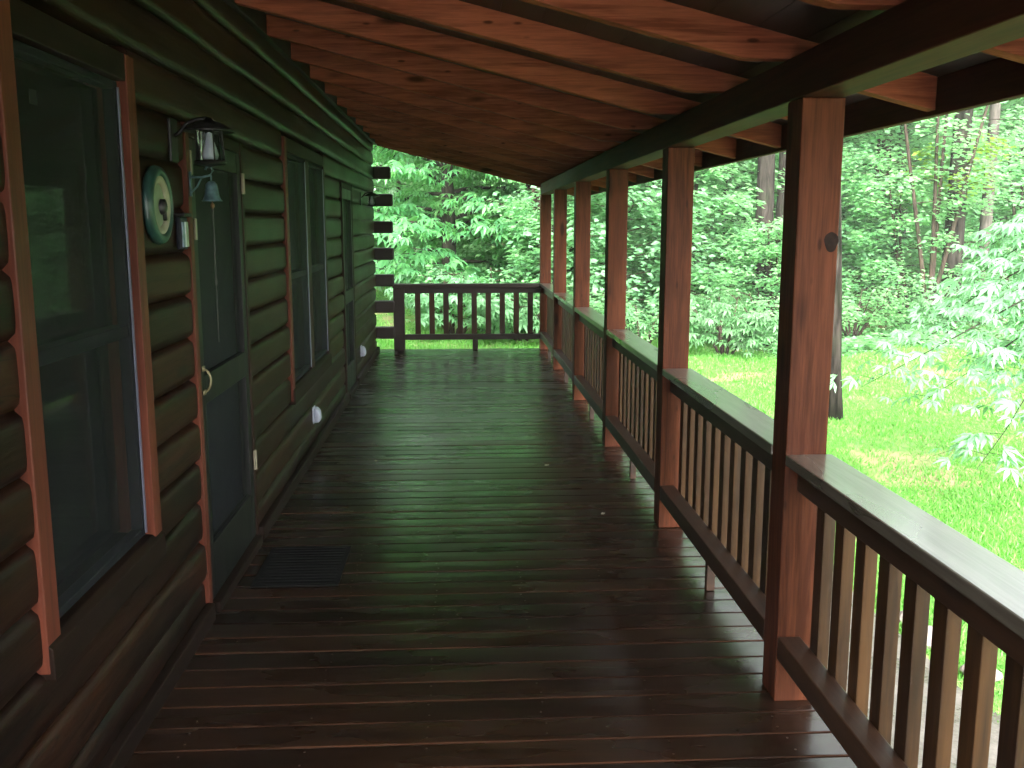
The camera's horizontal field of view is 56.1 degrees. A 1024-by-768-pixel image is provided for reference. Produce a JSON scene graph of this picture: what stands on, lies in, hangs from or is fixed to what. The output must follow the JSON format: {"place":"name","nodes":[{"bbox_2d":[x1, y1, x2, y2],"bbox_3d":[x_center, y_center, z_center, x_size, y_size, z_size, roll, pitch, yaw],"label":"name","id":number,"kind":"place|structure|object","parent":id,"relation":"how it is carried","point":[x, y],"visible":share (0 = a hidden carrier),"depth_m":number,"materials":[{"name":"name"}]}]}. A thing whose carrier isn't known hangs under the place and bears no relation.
{"place":"outdoors","nodes":[
{"label":"outdoors","id":0,"kind":"place"},
{"bbox_2d":[375,273,1023,721],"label":"lawn","id":1,"kind":"structure","parent":0,"point":[409,323],"depth_m":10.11,"materials":[{"name":"green plant"}]},
{"bbox_2d":[0,0,394,767],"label":"log cabin","id":2,"kind":"object","parent":1,"relation":"on","point":[160,446],"visible":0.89,"depth_m":3.44,"materials":[{"name":"brown wood"}]},
{"bbox_2d":[0,0,165,680],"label":"window","id":3,"kind":"structure","parent":2,"relation":"in","point":[71,198],"depth_m":2.87,"materials":[{"name":"red wood"}]},
{"bbox_2d":[142,165,173,244],"bbox_3d":[-1.305,-0.662,3.552,0.037,0.292,0.292,-1,9,-3],"label":"wall dial","id":4,"kind":"object","parent":2,"relation":"attached to","point":[157,206],"depth_m":3.52,"materials":[{"name":"green paint"}]},
{"bbox_2d":[174,213,191,249],"bbox_3d":[-1.321,-0.616,3.869,0.041,0.145,0.110,-1,9,-3],"label":"thermometer","id":5,"kind":"object","parent":2,"relation":"attached to","point":[182,234],"visible":1,"depth_m":3.83,"materials":[{"name":"metal"}]},
{"bbox_2d":[167,117,234,166],"bbox_3d":[-1.214,-0.952,3.774,0.248,0.193,0.197,-1,9,-3],"label":"wall lantern","id":6,"kind":"object","parent":2,"relation":"attached to","point":[205,129],"depth_m":3.75,"materials":[{"name":"black metal"}]},
{"bbox_2d":[188,166,221,341],"bbox_3d":[-1.271,-0.544,4.044,0.128,0.736,0.084,3,10,17],"label":"dinner bell","id":7,"kind":"object","parent":2,"relation":"hanging from","point":[211,194],"visible":0.99,"depth_m":3.98,"materials":[{"name":"brown metal"}]},
{"bbox_2d":[178,121,262,611],"bbox_3d":[-1.423,-0.102,4.613,0.179,2.140,1.060,-1,9,-3],"label":"door","id":8,"kind":"structure","parent":2,"relation":"in","point":[231,539],"depth_m":4.61,"materials":[{"name":"green wood"}]},
{"bbox_2d":[279,136,331,404],"bbox_3d":[-1.586,-0.881,7.246,0.157,1.760,1.900,-1,9,-3],"label":"window","id":9,"kind":"structure","parent":2,"relation":"in","point":[304,214],"depth_m":7.06,"materials":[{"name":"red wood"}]},
{"bbox_2d":[312,405,321,423],"bbox_3d":[-1.499,0.236,7.385,0.061,0.130,0.104,-1,9,-3],"label":"outlet cover","id":10,"kind":"object","parent":2,"relation":"attached to","point":[317,414],"visible":1,"depth_m":7.34,"materials":[{"name":"white plastic"}]},
{"bbox_2d":[338,181,358,398],"bbox_3d":[-1.722,-0.967,9.853,0.175,2.140,0.920,-1,9,-3],"label":"door","id":11,"kind":"structure","parent":2,"relation":"in","point":[349,330],"depth_m":9.91,"materials":[{"name":"green wood"}]},
{"bbox_2d":[360,345,365,356],"bbox_3d":[-1.704,-0.377,11.007,0.061,0.130,0.104,-1,9,-3],"label":"outlet cover","id":12,"kind":"object","parent":2,"relation":"attached to","point":[362,350],"visible":1,"depth_m":10.97,"materials":[{"name":"white plastic"}]},
{"bbox_2d":[360,192,378,206],"bbox_3d":[-1.640,-2.132,11.077,0.224,0.175,0.179,-1,9,-3],"label":"wall lantern","id":13,"kind":"object","parent":2,"relation":"attached to","point":[371,202],"depth_m":11.06,"materials":[{"name":"black metal"}]},
{"bbox_2d":[234,0,1023,195],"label":"porch roof","id":14,"kind":"structure","parent":2,"relation":"attached to","point":[548,97],"depth_m":4.10,"materials":[{"name":"brown wood"}]},
{"bbox_2d":[373,164,439,221],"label":"understory tree","id":15,"kind":"object","parent":1,"relation":"on","point":[380,188],"depth_m":31.44,"materials":[{"name":"green plant"}]},
{"bbox_2d":[372,148,456,293],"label":"buckeye tree","id":16,"kind":"object","parent":1,"relation":"on","point":[380,245],"visible":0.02,"depth_m":23.66,"materials":[{"name":"green plant"}]},
{"bbox_2d":[371,149,497,275],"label":"understory tree","id":17,"kind":"object","parent":1,"relation":"on","point":[403,184],"visible":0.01,"depth_m":25.59,"materials":[{"name":"green plant"}]},
{"bbox_2d":[384,263,538,333],"bbox_3d":[-1.335,-1.540,18.378,2.874,1.483,3.322,-7,12,-37],"label":"fountain shrub","id":18,"kind":"object","parent":1,"relation":"on","point":[410,301],"visible":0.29,"depth_m":17.70,"materials":[{"name":"green plant"}]},
{"bbox_2d":[371,144,627,316],"bbox_3d":[-1.314,-4.022,20.217,7.421,5.902,6.567,-5,10,-26],"label":"buckeye tree","id":19,"kind":"object","parent":1,"relation":"on","point":[409,216],"visible":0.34,"depth_m":19.48,"materials":[{"name":"green plant"}]},
{"bbox_2d":[455,272,604,341],"bbox_3d":[0.329,-1.390,17.802,3.057,1.364,2.644,-3,10,-19],"label":"fountain shrub","id":20,"kind":"object","parent":1,"relation":"on","point":[481,319],"visible":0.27,"depth_m":16.92,"materials":[{"name":"green plant"}]},
{"bbox_2d":[523,294,654,336],"bbox_3d":[1.298,-1.062,16.724,2.392,1.068,2.069,2,10,12],"label":"fountain shrub","id":21,"kind":"object","parent":1,"relation":"on","point":[629,310],"visible":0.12,"depth_m":16.76,"materials":[{"name":"green plant"}]},
{"bbox_2d":[504,179,738,317],"bbox_3d":[1.932,-3.481,17.603,4.272,5.693,4.282,-2,10,-14],"label":"understory tree","id":22,"kind":"object","parent":1,"relation":"on","point":[600,234],"visible":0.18,"depth_m":17.18,"materials":[{"name":"green plant"}]},
{"bbox_2d":[567,285,722,343],"bbox_3d":[2.127,-1.058,16.088,2.554,1.261,2.460,-5,11,-27],"label":"shrub","id":23,"kind":"object","parent":1,"relation":"on","point":[599,304],"visible":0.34,"depth_m":15.54,"materials":[{"name":"green plant"}]},
{"bbox_2d":[655,286,778,358],"bbox_3d":[3.479,-1.005,16.150,2.299,1.186,2.658,-1,9,-3],"label":"fountain shrub","id":24,"kind":"object","parent":1,"relation":"on","point":[752,331],"visible":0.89,"depth_m":15.47,"materials":[{"name":"green plant"}]},
{"bbox_2d":[828,192,842,419],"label":"tall tree","id":25,"kind":"object","parent":1,"relation":"on","point":[835,411],"visible":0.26,"depth_m":10.96,"materials":[{"name":"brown plant"}]},
{"bbox_2d":[899,610,902,623],"bbox_3d":[2.365,1.390,5.691,0.177,0.106,0.131,-1,9,-3],"label":"border stone","id":26,"kind":"object","parent":1,"relation":"on","point":[901,616],"visible":0.06,"depth_m":5.66,"materials":[{"name":"white stone"}]},
{"bbox_2d":[830,208,1023,486],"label":"buckeye tree","id":27,"kind":"object","parent":1,"relation":"on","point":[1002,355],"visible":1,"depth_m":7.49,"materials":[{"name":"green plant"}]},
{"bbox_2d":[927,625,932,648],"bbox_3d":[2.341,1.434,5.390,0.252,0.150,0.188,-1,9,-3],"label":"border stone","id":28,"kind":"object","parent":1,"relation":"on","point":[929,637],"visible":0.09,"depth_m":5.33,"materials":[{"name":"white stone"}]},
{"bbox_2d":[959,664,1002,681],"bbox_3d":[2.440,1.508,5.003,0.201,0.122,0.149,-1,9,-3],"label":"border stone","id":29,"kind":"object","parent":1,"relation":"on","point":[999,676],"visible":0.19,"depth_m":4.96,"materials":[{"name":"white stone"}]},
{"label":"deck framing","id":30,"kind":"structure","parent":1,"relation":"on","visible":0},
{"bbox_2d":[124,348,856,767],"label":"deck floor","id":31,"kind":"structure","parent":30,"relation":"on","point":[502,594],"depth_m":4.22,"materials":[{"name":"brown wood"}]},
{"bbox_2d":[250,546,350,587],"bbox_3d":[-1.063,0.925,4.894,0.420,0.015,0.560,-1,9,-3],"label":"doormat","id":32,"kind":"object","parent":31,"relation":"on","point":[302,566],"visible":1,"depth_m":4.86,"materials":[{"name":"rubber"}]},
{"bbox_2d":[392,283,539,350],"bbox_3d":[-0.630,-0.939,13.409,2.042,0.923,0.165,-1,9,-3],"label":"end railing","id":33,"kind":"object","parent":31,"relation":"on","point":[446,289],"visible":0.98,"depth_m":13.37,"materials":[{"name":"brown wood"}]},
{"bbox_2d":[539,195,550,349],"bbox_3d":[0.463,-1.548,13.373,0.146,2.136,0.146,-1,9,-3],"label":"porch post","id":34,"kind":"object","parent":31,"relation":"on","point":[545,238],"visible":0.8,"depth_m":13.27,"materials":[{"name":"brown wood"}]},
{"bbox_2d":[540,283,552,357],"bbox_3d":[0.524,-0.797,12.531,0.168,0.928,1.760,-1,9,-3],"label":"railing section","id":35,"kind":"object","parent":31,"relation":"on","point":[546,338],"visible":0.48,"depth_m":12.77,"materials":[{"name":"brown wood"}]},
{"bbox_2d":[552,189,566,369],"bbox_3d":[0.570,-1.237,11.492,0.146,2.136,0.146,-1,9,-3],"label":"porch post","id":36,"kind":"object","parent":31,"relation":"on","point":[559,236],"visible":0.8,"depth_m":11.39,"materials":[{"name":"brown wood"}]},
{"bbox_2d":[554,293,572,382],"bbox_3d":[0.635,-0.475,10.581,0.168,0.928,1.900,-1,9,-3],"label":"railing section","id":37,"kind":"object","parent":31,"relation":"on","point":[563,355],"visible":0.59,"depth_m":10.71,"materials":[{"name":"brown wood"}]},
{"bbox_2d":[572,182,590,399],"bbox_3d":[0.684,-0.904,9.472,0.146,2.136,0.146,-1,9,-3],"label":"porch post","id":38,"kind":"object","parent":31,"relation":"on","point":[581,259],"visible":0.8,"depth_m":9.37,"materials":[{"name":"brown wood"}]},
{"bbox_2d":[574,307,603,420],"bbox_3d":[0.749,-0.142,8.561,0.168,0.928,1.900,-1,9,-3],"label":"railing section","id":39,"kind":"object","parent":31,"relation":"on","point":[589,385],"visible":0.72,"depth_m":8.65,"materials":[{"name":"brown wood"}]},
{"bbox_2d":[602,169,627,446],"bbox_3d":[0.799,-0.571,7.453,0.146,2.136,0.146,-1,9,-3],"label":"porch post","id":40,"kind":"object","parent":31,"relation":"on","point":[616,247],"visible":0.8,"depth_m":7.35,"materials":[{"name":"brown wood"}]},
{"bbox_2d":[605,329,657,490],"bbox_3d":[0.864,0.192,6.542,0.168,0.928,1.900,-1,9,-3],"label":"railing section","id":41,"kind":"object","parent":31,"relation":"on","point":[631,428],"visible":0.77,"depth_m":6.53,"materials":[{"name":"brown wood"}]},
{"bbox_2d":[654,147,694,527],"bbox_3d":[0.913,-0.238,5.433,0.146,2.136,0.146,-1,9,-3],"label":"porch post","id":42,"kind":"object","parent":31,"relation":"on","point":[676,245],"visible":0.8,"depth_m":5.34,"materials":[{"name":"brown wood"}]},
{"bbox_2d":[660,368,773,639],"bbox_3d":[0.978,0.525,4.522,0.168,0.928,1.900,-1,9,-3],"label":"railing section","id":43,"kind":"object","parent":31,"relation":"on","point":[716,504],"visible":0.86,"depth_m":4.37,"materials":[{"name":"brown wood"}]},
{"bbox_2d":[762,97,845,700],"bbox_3d":[1.028,0.096,3.413,0.146,2.136,0.148,-1,9,-3],"label":"porch post","id":44,"kind":"object","parent":31,"relation":"on","point":[814,154],"visible":0.84,"depth_m":3.32,"materials":[{"name":"brown wood"}]},
{"bbox_2d":[777,454,1023,767],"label":"railing section","id":45,"kind":"object","parent":31,"relation":"on","point":[977,588],"visible":1,"depth_m":2.66,"materials":[{"name":"brown wood"}]},
{"bbox_2d":[411,178,1023,356],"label":"forest floor","id":46,"kind":"structure","parent":0,"point":[879,326],"depth_m":20.88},
{"bbox_2d":[413,263,552,331],"bbox_3d":[-0.497,-1.678,18.902,2.952,1.513,3.064,1,9,5],"label":"shrub","id":47,"kind":"object","parent":46,"relation":"on","point":[507,278],"visible":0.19,"depth_m":18.03,"materials":[{"name":"green plant"}]},
{"bbox_2d":[524,187,536,316],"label":"slender tree","id":48,"kind":"object","parent":46,"relation":"on","point":[534,199],"depth_m":19.20,"materials":[{"name":"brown plant"}]},
{"bbox_2d":[406,158,657,312],"bbox_3d":[0.141,-4.313,21.318,5.957,5.284,5.502,-5,11,-27],"label":"buckeye tree","id":49,"kind":"object","parent":46,"relation":"on","point":[438,206],"visible":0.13,"depth_m":20.59,"materials":[{"name":"green plant"}]},
{"bbox_2d":[535,187,540,298],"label":"slender tree","id":50,"kind":"object","parent":46,"relation":"on","point":[538,228],"depth_m":18.63,"materials":[{"name":"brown plant"}]},
{"bbox_2d":[456,177,660,305],"bbox_3d":[1.396,-4.554,21.090,5.022,5.708,5.090,7,12,35],"label":"understory tree","id":51,"kind":"object","parent":46,"relation":"on","point":[484,245],"visible":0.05,"depth_m":20.56,"materials":[{"name":"green plant"}]},
{"bbox_2d":[482,191,644,333],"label":"understory tree","id":52,"kind":"object","parent":46,"relation":"on","point":[519,259],"visible":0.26,"depth_m":17.92,"materials":[{"name":"green plant"}]},
{"bbox_2d":[500,181,726,268],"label":"understory tree","id":53,"kind":"object","parent":46,"relation":"on","point":[648,261],"visible":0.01,"depth_m":21.97,"materials":[{"name":"green plant"}]},
{"bbox_2d":[591,158,784,316],"bbox_3d":[3.554,-3.250,18.643,4.242,4.757,4.185,1,9,6],"label":"understory tree","id":54,"kind":"object","parent":46,"relation":"on","point":[731,204],"visible":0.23,"depth_m":17.99,"materials":[{"name":"green plant"}]},
{"bbox_2d":[374,100,1021,275],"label":"woods","id":55,"kind":"object","parent":46,"relation":"on","point":[977,112],"depth_m":32.10,"materials":[{"name":"green plant"}]},
{"bbox_2d":[407,217,1022,357],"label":"ground cover","id":56,"kind":"object","parent":46,"relation":"on","point":[853,343],"visible":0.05,"depth_m":17.49,"materials":[{"name":"green plant"}]},
{"bbox_2d":[627,152,846,305],"bbox_3d":[4.456,-4.198,19.363,4.485,5.978,4.496,3,10,16],"label":"understory tree","id":57,"kind":"object","parent":46,"relation":"on","point":[738,186],"visible":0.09,"depth_m":18.75,"materials":[{"name":"green plant"}]},
{"bbox_2d":[696,280,778,345],"bbox_3d":[4.606,-1.229,17.195,2.460,1.261,2.554,-9,13,-43],"label":"shrub","id":58,"kind":"object","parent":46,"relation":"on","point":[750,307],"visible":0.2,"depth_m":16.83,"materials":[{"name":"green plant"}]},
{"bbox_2d":[629,153,879,254],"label":"understory tree","id":59,"kind":"object","parent":46,"relation":"on","point":[716,183],"visible":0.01,"depth_m":24.23,"materials":[{"name":"green plant"}]},
{"bbox_2d":[752,154,774,312],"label":"tall tree","id":60,"kind":"object","parent":46,"relation":"on","point":[766,176],"visible":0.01,"depth_m":18.13,"materials":[{"name":"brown plant"}]},
{"bbox_2d":[746,151,785,301],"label":"tall tree","id":61,"kind":"object","parent":46,"relation":"on","point":[780,193],"visible":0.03,"depth_m":18.79,"materials":[{"name":"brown plant"}]},
{"bbox_2d":[696,211,864,325],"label":"understory tree","id":62,"kind":"object","parent":46,"relation":"on","point":[776,249],"visible":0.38,"depth_m":17.38,"materials":[{"name":"green plant"}]},
{"bbox_2d":[713,128,905,302],"bbox_3d":[6.464,-3.974,20.291,4.185,4.757,4.242,-2,10,-12],"label":"understory tree","id":63,"kind":"object","parent":46,"relation":"on","point":[861,256],"visible":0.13,"depth_m":19.57,"materials":[{"name":"green plant"}]},
{"bbox_2d":[775,134,944,233],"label":"understory tree","id":64,"kind":"object","parent":46,"relation":"on","point":[872,152],"depth_m":27.80,"materials":[{"name":"green plant"}]},
{"bbox_2d":[842,281,921,336],"bbox_3d":[6.396,-1.349,18.021,2.298,1.135,2.214,7,12,37],"label":"shrub","id":65,"kind":"object","parent":46,"relation":"on","point":[881,301],"visible":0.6,"depth_m":17.68,"materials":[{"name":"green plant"}]},
{"bbox_2d":[848,128,947,292],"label":"tall tree","id":66,"kind":"object","parent":46,"relation":"on","point":[887,150],"visible":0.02,"depth_m":20.73,"materials":[{"name":"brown plant"}]},
{"bbox_2d":[888,124,910,290],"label":"tall tree","id":67,"kind":"object","parent":46,"relation":"on","point":[899,144],"depth_m":21.03,"materials":[{"name":"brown plant"}]},
{"bbox_2d":[841,171,977,312],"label":"understory tree","id":68,"kind":"object","parent":46,"relation":"on","point":[897,266],"visible":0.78,"depth_m":18.71,"materials":[{"name":"green plant"}]},
{"bbox_2d":[841,115,984,293],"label":"understory tree","id":69,"kind":"object","parent":46,"relation":"on","point":[875,171],"visible":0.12,"depth_m":19.74,"materials":[{"name":"green plant"}]},
{"bbox_2d":[841,106,1009,258],"bbox_3d":[9.462,-6.204,23.401,5.126,6.832,5.138,1,9,5],"label":"understory tree","id":70,"kind":"object","parent":46,"relation":"on","point":[896,143],"visible":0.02,"depth_m":22.84,"materials":[{"name":"green plant"}]},
{"bbox_2d":[841,101,1023,329],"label":"multi stem tree","id":71,"kind":"object","parent":46,"relation":"on","point":[936,172],"visible":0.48,"depth_m":17.96,"materials":[{"name":"green plant"}]},
{"bbox_2d":[869,133,1018,213],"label":"understory tree","id":72,"kind":"object","parent":46,"relation":"on","point":[978,150],"visible":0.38,"depth_m":18.47,"materials":[{"name":"green plant"}]},
{"bbox_2d":[901,292,1002,333],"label":"fountain shrub","id":73,"kind":"object","parent":46,"relation":"on","point":[925,304],"visible":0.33,"depth_m":17.48,"materials":[{"name":"green plant"}]},
{"bbox_2d":[938,109,973,314],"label":"tall tree","id":74,"kind":"object","parent":46,"relation":"on","point":[954,259],"visible":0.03,"depth_m":18.47,"materials":[{"name":"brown plant"}]},
{"bbox_2d":[906,120,1023,277],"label":"understory tree","id":75,"kind":"object","parent":46,"relation":"on","point":[1014,205],"visible":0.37,"depth_m":21.28,"materials":[{"name":"green plant"}]},
{"bbox_2d":[910,98,1023,222],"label":"understory tree","id":76,"kind":"object","parent":46,"relation":"on","point":[1001,111],"visible":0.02,"depth_m":27.14,"materials":[{"name":"green plant"}]},
{"bbox_2d":[939,97,1022,301],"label":"tall tree","id":77,"kind":"object","parent":46,"relation":"on","point":[985,219],"visible":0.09,"depth_m":19.39,"materials":[{"name":"grey plant"}]},
{"bbox_2d":[965,97,1023,233],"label":"understory tree","id":78,"kind":"object","parent":46,"relation":"on","point":[1015,115],"visible":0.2,"depth_m":24.13,"materials":[{"name":"green plant"}]},
{"bbox_2d":[968,258,1023,305],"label":"shrub","id":79,"kind":"object","parent":46,"relation":"on","point":[989,274],"visible":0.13,"depth_m":18.90,"materials":[{"name":"green plant"}]},
{"bbox_2d":[827,564,1000,767],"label":"path","id":80,"kind":"structure","parent":0,"point":[994,738],"depth_m":4.60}
]}

